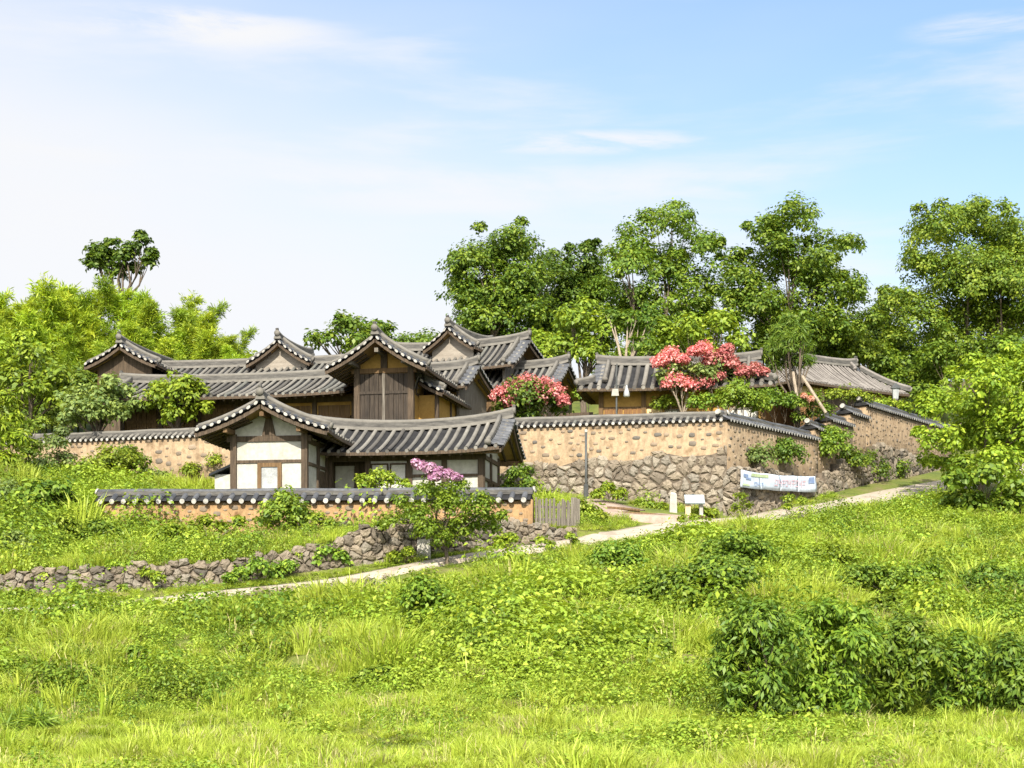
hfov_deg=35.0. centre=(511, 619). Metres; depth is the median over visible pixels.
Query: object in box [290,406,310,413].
door
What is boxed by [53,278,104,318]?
bamboo
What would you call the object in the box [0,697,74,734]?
grass hummock
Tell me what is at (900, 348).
broadleaf tree
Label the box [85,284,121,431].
bamboo
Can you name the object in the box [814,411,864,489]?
stepped wall
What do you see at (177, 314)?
bamboo
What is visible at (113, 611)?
shrub
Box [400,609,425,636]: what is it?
shrub
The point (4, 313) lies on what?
bamboo
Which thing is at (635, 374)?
ochre house
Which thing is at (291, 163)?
sky
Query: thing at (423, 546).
stone slab
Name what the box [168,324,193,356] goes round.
bamboo
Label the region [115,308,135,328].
bamboo
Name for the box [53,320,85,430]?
bamboo
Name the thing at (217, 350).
bamboo
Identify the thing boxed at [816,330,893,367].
understory tree
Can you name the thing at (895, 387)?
lantern post
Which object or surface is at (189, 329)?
bamboo
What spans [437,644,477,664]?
shrub
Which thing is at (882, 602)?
shrub
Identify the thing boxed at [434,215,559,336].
broadleaf tree
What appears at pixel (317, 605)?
shrub
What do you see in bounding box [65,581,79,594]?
shrub
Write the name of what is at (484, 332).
understory tree
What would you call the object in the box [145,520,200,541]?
shrub
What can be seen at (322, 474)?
door
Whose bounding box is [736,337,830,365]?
understory tree
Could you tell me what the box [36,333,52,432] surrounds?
bamboo
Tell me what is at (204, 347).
bamboo
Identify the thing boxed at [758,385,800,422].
shrub
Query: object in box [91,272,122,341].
bamboo
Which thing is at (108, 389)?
garden tree
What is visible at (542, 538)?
sapling
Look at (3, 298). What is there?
bamboo
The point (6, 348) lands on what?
shade tree
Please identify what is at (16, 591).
shrub
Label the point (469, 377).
wing
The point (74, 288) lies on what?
bamboo
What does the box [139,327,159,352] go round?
bamboo
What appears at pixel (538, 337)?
understory tree
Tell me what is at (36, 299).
bamboo
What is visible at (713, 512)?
shrub
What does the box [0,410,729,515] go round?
compound wall
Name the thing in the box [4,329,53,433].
bamboo
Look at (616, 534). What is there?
path
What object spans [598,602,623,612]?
shrub
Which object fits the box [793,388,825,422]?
flowering shrub
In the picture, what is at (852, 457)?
shrub
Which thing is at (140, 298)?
bamboo
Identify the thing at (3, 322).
bamboo
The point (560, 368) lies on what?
house
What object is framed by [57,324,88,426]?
bamboo
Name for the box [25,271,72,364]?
bamboo
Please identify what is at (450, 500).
flowering tree
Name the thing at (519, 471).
shrub
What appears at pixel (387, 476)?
shrub
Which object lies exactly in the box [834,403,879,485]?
stepped wall
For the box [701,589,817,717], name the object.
shrub
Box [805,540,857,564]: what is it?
shrub
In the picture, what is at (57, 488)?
shrub
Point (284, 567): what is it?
shrub
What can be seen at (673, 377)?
flowering tree
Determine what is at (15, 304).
bamboo
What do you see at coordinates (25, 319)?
bamboo
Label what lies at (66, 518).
shrub
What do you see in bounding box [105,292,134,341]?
bamboo
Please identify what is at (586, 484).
steel pole
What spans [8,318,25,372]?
bamboo
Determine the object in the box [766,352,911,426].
brown hall
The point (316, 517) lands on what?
shrub
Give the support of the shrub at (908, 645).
on the ground at (856, 491)
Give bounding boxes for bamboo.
[0,287,14,310]
[0,296,39,332]
[0,307,20,401]
[0,312,27,410]
[0,323,12,389]
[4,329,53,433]
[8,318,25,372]
[12,303,56,433]
[17,290,44,409]
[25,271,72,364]
[30,339,67,426]
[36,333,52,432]
[38,282,83,432]
[43,316,66,432]
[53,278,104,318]
[53,289,78,431]
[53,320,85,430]
[56,291,110,377]
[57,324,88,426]
[58,285,97,358]
[65,315,91,431]
[71,336,91,431]
[84,328,123,424]
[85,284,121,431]
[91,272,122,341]
[91,338,106,356]
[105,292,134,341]
[115,286,138,311]
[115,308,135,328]
[115,319,153,350]
[123,292,151,322]
[126,327,141,344]
[132,288,166,350]
[133,293,161,348]
[134,300,173,351]
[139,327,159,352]
[154,333,178,357]
[155,311,198,354]
[161,351,181,359]
[165,337,188,359]
[166,304,190,358]
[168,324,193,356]
[172,289,206,356]
[173,352,187,359]
[176,303,198,333]
[180,317,212,354]
[182,298,231,359]
[186,310,202,355]
[189,325,219,359]
[194,309,222,350]
[200,339,225,359]
[219,332,242,357]
[219,344,239,358]
[223,352,242,358]
[234,325,259,358]
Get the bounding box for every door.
[126,410,156,430]
[163,411,194,428]
[201,408,232,421]
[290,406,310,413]
[318,405,349,418]
[320,471,325,487]
[360,374,381,419]
[371,463,388,487]
[385,373,407,419]
[390,463,406,487]
[604,409,622,413]
[624,409,640,413]
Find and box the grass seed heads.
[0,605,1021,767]
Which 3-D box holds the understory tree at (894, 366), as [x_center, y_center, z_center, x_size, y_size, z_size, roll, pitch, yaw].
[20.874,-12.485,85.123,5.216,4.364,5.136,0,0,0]
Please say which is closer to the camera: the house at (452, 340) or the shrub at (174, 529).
the shrub at (174, 529)
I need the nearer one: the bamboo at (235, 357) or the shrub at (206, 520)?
the shrub at (206, 520)
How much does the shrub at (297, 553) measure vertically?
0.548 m
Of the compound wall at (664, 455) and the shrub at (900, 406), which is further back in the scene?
the shrub at (900, 406)
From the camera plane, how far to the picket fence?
49.56 m
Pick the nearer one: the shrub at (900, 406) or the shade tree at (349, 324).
the shrub at (900, 406)
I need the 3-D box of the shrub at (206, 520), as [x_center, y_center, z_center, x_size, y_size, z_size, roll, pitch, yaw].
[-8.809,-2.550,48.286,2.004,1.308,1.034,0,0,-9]
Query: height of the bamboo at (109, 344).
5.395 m
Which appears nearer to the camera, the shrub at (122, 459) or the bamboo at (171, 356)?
the shrub at (122, 459)
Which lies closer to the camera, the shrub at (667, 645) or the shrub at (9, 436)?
the shrub at (667, 645)
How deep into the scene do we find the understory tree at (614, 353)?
77.59 m
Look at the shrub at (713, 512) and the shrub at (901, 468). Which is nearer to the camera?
the shrub at (713, 512)
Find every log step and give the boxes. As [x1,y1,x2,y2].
[607,506,639,511]
[622,511,667,514]
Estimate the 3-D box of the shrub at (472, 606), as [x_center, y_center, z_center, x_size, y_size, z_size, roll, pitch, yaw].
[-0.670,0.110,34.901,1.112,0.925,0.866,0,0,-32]
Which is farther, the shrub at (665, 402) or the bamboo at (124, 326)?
the bamboo at (124, 326)
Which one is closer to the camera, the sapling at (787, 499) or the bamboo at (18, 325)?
the sapling at (787, 499)
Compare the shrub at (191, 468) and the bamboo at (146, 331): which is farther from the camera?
the bamboo at (146, 331)
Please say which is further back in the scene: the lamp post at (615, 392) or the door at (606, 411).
the door at (606, 411)
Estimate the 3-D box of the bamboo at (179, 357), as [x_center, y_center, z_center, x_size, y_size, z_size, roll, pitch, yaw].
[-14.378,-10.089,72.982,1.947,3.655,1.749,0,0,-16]
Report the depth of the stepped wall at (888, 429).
69.35 m
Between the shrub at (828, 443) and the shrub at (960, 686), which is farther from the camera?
the shrub at (828, 443)
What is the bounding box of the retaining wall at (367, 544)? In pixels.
[0,518,576,595]
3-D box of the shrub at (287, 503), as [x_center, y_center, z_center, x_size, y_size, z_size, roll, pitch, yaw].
[-6.816,-2.962,48.289,2.052,2.225,1.745,0,0,0]
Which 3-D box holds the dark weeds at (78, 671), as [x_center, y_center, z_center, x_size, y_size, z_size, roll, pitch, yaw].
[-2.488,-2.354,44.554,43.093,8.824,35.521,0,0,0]
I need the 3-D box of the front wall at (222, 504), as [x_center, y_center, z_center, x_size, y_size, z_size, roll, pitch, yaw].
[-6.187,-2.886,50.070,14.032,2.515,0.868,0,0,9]
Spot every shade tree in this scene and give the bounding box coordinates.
[0,326,56,397]
[0,340,74,433]
[302,309,404,354]
[601,307,671,355]
[649,307,756,353]
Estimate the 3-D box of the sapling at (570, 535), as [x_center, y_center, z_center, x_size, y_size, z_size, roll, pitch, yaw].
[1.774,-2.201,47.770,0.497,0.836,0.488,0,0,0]
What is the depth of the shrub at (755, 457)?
57.21 m
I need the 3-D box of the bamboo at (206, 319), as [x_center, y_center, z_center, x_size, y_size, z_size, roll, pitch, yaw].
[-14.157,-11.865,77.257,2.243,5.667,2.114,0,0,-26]
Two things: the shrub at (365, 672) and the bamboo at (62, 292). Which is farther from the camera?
the bamboo at (62, 292)
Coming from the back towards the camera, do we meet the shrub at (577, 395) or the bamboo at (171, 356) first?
the bamboo at (171, 356)
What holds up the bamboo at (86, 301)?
on the ground at (856, 491)
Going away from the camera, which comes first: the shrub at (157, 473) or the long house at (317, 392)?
the shrub at (157, 473)
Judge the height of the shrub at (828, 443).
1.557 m
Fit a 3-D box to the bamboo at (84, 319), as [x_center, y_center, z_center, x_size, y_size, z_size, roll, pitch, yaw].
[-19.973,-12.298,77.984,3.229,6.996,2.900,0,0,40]
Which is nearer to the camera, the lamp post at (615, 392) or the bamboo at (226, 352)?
the lamp post at (615, 392)
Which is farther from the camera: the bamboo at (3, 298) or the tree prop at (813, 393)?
the bamboo at (3, 298)
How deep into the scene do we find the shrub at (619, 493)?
55.45 m
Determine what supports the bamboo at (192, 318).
on the ground at (856, 491)
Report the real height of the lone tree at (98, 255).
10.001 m
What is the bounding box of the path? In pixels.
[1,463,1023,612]
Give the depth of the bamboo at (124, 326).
74.58 m
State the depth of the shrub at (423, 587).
35.08 m
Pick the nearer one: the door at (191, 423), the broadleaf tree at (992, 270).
the door at (191, 423)
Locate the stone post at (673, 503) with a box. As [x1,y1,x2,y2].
[669,492,676,512]
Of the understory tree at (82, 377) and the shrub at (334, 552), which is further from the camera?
the understory tree at (82, 377)
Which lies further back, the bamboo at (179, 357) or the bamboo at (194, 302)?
the bamboo at (194, 302)
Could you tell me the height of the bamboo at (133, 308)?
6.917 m
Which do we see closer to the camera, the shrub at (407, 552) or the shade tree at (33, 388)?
the shrub at (407, 552)
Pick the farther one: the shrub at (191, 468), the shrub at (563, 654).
the shrub at (191, 468)
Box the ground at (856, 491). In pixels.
[0,381,1021,767]
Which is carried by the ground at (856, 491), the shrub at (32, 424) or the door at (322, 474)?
the shrub at (32, 424)
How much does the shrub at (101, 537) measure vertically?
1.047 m
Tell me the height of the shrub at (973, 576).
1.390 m
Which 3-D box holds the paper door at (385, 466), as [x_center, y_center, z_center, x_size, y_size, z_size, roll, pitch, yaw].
[-4.405,-4.310,54.076,0.600,1.800,0.080,0,0,9]
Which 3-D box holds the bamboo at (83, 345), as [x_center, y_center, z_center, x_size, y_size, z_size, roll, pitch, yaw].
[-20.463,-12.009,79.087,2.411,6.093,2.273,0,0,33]
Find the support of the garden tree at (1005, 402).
on the ground at (856, 491)
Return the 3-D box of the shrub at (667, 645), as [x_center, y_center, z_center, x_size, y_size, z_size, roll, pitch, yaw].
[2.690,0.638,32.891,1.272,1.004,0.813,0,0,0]
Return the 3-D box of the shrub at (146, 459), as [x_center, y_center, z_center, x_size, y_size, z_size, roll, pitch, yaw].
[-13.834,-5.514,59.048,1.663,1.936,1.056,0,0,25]
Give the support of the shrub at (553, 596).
on the ground at (856, 491)
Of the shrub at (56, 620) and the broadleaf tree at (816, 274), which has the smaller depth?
the shrub at (56, 620)
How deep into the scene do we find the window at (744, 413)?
61.82 m
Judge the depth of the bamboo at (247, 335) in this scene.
78.08 m
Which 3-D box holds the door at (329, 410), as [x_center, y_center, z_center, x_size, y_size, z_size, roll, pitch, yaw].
[-6.870,-7.500,62.747,1.300,1.600,0.095,0,0,12]
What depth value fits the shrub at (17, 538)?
45.11 m
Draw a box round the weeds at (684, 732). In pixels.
[0,454,1023,767]
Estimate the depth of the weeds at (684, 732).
32.04 m
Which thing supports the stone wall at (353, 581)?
on the ground at (856, 491)
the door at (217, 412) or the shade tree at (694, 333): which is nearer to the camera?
the door at (217, 412)
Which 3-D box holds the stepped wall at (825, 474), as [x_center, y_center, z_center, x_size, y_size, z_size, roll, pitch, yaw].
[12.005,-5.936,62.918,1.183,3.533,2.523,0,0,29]
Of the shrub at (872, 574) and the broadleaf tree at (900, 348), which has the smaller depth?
the shrub at (872, 574)
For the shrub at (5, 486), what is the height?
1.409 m
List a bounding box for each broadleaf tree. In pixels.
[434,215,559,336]
[517,237,617,337]
[581,197,730,342]
[699,190,891,353]
[831,310,926,377]
[872,192,1023,391]
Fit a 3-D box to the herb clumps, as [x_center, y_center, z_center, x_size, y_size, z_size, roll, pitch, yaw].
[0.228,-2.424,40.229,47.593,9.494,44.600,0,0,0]
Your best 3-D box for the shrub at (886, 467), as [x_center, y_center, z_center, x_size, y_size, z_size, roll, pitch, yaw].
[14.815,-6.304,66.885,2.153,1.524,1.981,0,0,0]
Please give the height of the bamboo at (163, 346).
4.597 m
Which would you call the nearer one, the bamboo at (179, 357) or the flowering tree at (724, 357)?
the flowering tree at (724, 357)
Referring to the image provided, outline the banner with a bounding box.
[732,465,817,494]
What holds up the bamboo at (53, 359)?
on the ground at (856, 491)
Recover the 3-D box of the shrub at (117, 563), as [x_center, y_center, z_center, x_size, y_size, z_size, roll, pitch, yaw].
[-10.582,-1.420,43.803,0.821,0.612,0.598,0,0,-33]
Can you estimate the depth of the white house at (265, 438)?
53.25 m
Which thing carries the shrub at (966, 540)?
on the ground at (856, 491)
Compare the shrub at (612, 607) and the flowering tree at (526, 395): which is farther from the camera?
the flowering tree at (526, 395)
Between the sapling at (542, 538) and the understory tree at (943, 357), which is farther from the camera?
the understory tree at (943, 357)
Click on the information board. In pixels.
(694, 499)
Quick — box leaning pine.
[754,311,819,427]
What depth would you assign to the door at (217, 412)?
63.75 m
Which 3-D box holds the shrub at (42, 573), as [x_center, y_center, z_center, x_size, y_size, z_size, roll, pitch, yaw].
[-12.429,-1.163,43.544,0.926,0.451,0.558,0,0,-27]
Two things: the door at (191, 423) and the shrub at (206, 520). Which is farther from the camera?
the door at (191, 423)
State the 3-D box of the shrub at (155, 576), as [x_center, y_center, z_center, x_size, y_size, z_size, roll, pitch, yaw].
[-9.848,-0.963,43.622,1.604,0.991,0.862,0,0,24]
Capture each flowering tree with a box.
[374,458,509,566]
[488,371,574,417]
[649,339,713,411]
[691,343,770,411]
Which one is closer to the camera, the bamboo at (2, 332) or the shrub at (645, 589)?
the shrub at (645, 589)
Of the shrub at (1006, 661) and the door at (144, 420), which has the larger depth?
the door at (144, 420)
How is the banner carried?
attached to the stepped wall at (743, 432)
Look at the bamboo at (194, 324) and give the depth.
78.39 m
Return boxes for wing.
[430,353,494,416]
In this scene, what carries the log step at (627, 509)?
on the ramp
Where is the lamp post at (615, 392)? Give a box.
[611,364,629,413]
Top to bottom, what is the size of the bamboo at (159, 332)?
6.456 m
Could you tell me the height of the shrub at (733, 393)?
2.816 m
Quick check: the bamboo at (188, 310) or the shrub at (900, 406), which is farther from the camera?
the bamboo at (188, 310)
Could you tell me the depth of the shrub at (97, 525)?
48.16 m
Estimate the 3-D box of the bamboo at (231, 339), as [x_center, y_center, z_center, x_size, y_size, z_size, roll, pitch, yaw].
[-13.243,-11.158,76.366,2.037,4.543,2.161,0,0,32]
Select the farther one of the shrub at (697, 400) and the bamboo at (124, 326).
the bamboo at (124, 326)
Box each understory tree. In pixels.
[25,362,97,432]
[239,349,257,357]
[394,327,439,341]
[460,320,533,335]
[522,326,571,357]
[591,336,653,373]
[641,331,700,354]
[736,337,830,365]
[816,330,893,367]
[865,342,954,404]
[908,329,1023,397]
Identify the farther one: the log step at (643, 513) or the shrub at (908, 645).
the log step at (643, 513)
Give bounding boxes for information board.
[684,495,704,515]
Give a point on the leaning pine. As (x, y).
(786, 340)
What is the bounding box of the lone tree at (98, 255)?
[78,229,159,296]
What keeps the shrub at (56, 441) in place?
on the ground at (856, 491)
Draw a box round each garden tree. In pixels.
[52,371,146,431]
[139,370,214,428]
[909,340,1023,494]
[953,383,1023,472]
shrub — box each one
[0,389,37,467]
[0,477,25,508]
[0,527,40,551]
[1,411,53,464]
[8,476,76,509]
[8,586,37,599]
[29,424,90,470]
[30,613,83,633]
[35,569,49,580]
[48,510,87,533]
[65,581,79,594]
[76,518,122,540]
[79,443,146,472]
[88,532,115,544]
[90,607,128,621]
[104,556,131,572]
[116,442,152,472]
[116,566,166,591]
[124,644,150,667]
[130,466,170,477]
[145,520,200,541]
[167,602,211,619]
[178,451,224,476]
[186,512,248,537]
[198,536,231,551]
[220,553,299,584]
[230,634,267,660]
[252,484,313,534]
[285,544,305,561]
[301,510,341,533]
[309,542,353,565]
[310,601,343,617]
[349,662,393,686]
[352,465,411,487]
[386,545,415,564]
[393,572,459,620]
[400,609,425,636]
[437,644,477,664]
[466,604,492,622]
[491,531,521,546]
[498,462,538,487]
[529,592,560,605]
[540,647,581,665]
[570,497,609,521]
[571,387,589,411]
[584,538,650,573]
[589,480,631,502]
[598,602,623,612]
[623,572,671,603]
[626,628,675,657]
[634,497,668,509]
[648,547,772,614]
[649,392,683,412]
[684,390,715,411]
[695,505,719,518]
[697,525,774,565]
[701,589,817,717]
[707,376,775,416]
[745,438,780,468]
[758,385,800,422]
[771,436,810,469]
[781,590,892,717]
[790,402,837,461]
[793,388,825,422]
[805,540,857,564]
[819,423,854,462]
[823,382,875,406]
[830,558,910,591]
[835,442,875,467]
[846,611,960,716]
[858,591,902,613]
[865,448,894,480]
[874,392,913,413]
[894,459,912,478]
[896,557,956,586]
[920,624,1009,714]
[932,453,1023,514]
[944,535,989,550]
[956,559,1023,590]
[976,631,1023,712]
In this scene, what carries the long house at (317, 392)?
on the ground at (856, 491)
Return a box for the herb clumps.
[0,456,1023,767]
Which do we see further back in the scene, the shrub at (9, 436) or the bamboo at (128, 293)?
the bamboo at (128, 293)
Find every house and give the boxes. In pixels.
[84,328,342,430]
[95,369,353,430]
[194,385,525,488]
[325,321,471,419]
[397,315,544,382]
[484,351,592,416]
[574,348,778,419]
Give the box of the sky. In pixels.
[0,0,1023,381]
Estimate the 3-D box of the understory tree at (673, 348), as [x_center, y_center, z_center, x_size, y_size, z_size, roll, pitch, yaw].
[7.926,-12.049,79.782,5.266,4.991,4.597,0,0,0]
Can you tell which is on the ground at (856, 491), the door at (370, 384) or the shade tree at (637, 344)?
the shade tree at (637, 344)
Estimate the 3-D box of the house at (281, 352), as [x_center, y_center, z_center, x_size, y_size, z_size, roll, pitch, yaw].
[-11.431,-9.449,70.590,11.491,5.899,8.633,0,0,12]
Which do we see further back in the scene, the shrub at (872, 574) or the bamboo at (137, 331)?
the bamboo at (137, 331)
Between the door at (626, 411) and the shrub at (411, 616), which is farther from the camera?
the door at (626, 411)
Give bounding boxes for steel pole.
[584,429,587,498]
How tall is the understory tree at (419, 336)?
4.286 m
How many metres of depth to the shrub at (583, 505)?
51.52 m
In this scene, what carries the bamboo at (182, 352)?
on the ground at (856, 491)
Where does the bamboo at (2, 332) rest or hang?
on the ground at (856, 491)
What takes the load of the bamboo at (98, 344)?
on the ground at (856, 491)
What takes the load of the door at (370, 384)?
in the gate house at (383, 373)
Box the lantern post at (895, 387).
[890,383,899,407]
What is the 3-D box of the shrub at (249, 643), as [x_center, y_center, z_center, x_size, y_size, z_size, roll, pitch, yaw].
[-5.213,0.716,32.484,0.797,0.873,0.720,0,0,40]
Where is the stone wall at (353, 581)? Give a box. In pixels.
[217,575,386,597]
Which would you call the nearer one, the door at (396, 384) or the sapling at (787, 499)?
the sapling at (787, 499)
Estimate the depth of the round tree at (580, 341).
72.73 m
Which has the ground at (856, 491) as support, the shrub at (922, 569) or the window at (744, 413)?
the shrub at (922, 569)
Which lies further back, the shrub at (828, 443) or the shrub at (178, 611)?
the shrub at (828, 443)
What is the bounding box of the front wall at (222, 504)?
[95,486,536,534]
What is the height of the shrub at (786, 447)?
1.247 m
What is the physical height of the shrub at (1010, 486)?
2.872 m
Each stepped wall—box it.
[715,409,829,516]
[799,418,844,492]
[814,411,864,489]
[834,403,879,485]
[852,396,951,481]
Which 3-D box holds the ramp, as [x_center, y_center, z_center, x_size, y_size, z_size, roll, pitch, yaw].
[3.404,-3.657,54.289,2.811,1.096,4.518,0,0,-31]
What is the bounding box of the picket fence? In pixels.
[535,497,579,527]
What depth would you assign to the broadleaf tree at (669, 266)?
82.16 m
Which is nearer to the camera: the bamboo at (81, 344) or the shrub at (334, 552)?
the shrub at (334, 552)
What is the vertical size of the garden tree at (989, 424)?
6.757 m
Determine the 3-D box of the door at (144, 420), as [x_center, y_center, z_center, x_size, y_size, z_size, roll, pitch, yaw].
[-14.695,-7.500,64.410,1.300,1.600,0.095,0,0,12]
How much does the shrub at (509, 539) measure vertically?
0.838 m
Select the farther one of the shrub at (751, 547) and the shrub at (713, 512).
the shrub at (713, 512)
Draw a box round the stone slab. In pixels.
[417,539,430,558]
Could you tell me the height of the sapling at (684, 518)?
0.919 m
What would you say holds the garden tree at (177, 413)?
on the ground at (856, 491)
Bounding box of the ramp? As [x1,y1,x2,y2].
[584,499,688,522]
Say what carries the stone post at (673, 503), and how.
on the ground at (856, 491)
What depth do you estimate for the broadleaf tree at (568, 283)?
85.47 m
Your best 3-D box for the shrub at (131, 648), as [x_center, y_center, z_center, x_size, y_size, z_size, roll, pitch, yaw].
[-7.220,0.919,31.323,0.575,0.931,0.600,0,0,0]
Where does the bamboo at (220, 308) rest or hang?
on the ground at (856, 491)
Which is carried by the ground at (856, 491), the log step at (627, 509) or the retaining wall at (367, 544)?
the retaining wall at (367, 544)
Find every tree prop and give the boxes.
[791,371,797,397]
[801,375,826,413]
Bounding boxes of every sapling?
[534,534,555,547]
[564,531,579,544]
[676,513,699,523]
[728,490,753,516]
[780,493,807,515]
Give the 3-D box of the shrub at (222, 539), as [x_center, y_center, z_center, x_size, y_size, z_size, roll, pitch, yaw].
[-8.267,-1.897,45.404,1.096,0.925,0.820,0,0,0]
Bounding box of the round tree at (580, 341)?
[543,292,623,411]
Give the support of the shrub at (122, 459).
on the ground at (856, 491)
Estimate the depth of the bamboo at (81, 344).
76.56 m
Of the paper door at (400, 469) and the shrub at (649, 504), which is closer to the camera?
the paper door at (400, 469)
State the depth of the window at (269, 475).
52.11 m
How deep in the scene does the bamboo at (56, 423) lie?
73.82 m
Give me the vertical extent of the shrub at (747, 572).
1.979 m
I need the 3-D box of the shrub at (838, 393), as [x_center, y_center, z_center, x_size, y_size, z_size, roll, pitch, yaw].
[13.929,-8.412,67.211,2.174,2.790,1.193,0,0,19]
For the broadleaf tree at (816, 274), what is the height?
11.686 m
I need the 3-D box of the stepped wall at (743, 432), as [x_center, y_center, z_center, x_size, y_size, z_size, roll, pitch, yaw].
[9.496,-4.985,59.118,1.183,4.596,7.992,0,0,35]
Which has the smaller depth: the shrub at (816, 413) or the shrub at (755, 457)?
the shrub at (755, 457)
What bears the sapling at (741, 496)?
on the ground at (856, 491)
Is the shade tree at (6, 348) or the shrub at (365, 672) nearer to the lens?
the shrub at (365, 672)
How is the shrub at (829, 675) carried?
on the ground at (856, 491)
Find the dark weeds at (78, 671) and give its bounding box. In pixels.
[0,459,1023,717]
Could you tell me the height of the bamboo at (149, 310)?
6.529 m
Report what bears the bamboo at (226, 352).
on the ground at (856, 491)
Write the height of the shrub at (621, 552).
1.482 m
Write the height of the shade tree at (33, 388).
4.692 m
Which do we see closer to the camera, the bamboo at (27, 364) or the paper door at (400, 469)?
the paper door at (400, 469)
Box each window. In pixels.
[257,463,281,487]
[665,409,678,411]
[729,407,757,417]

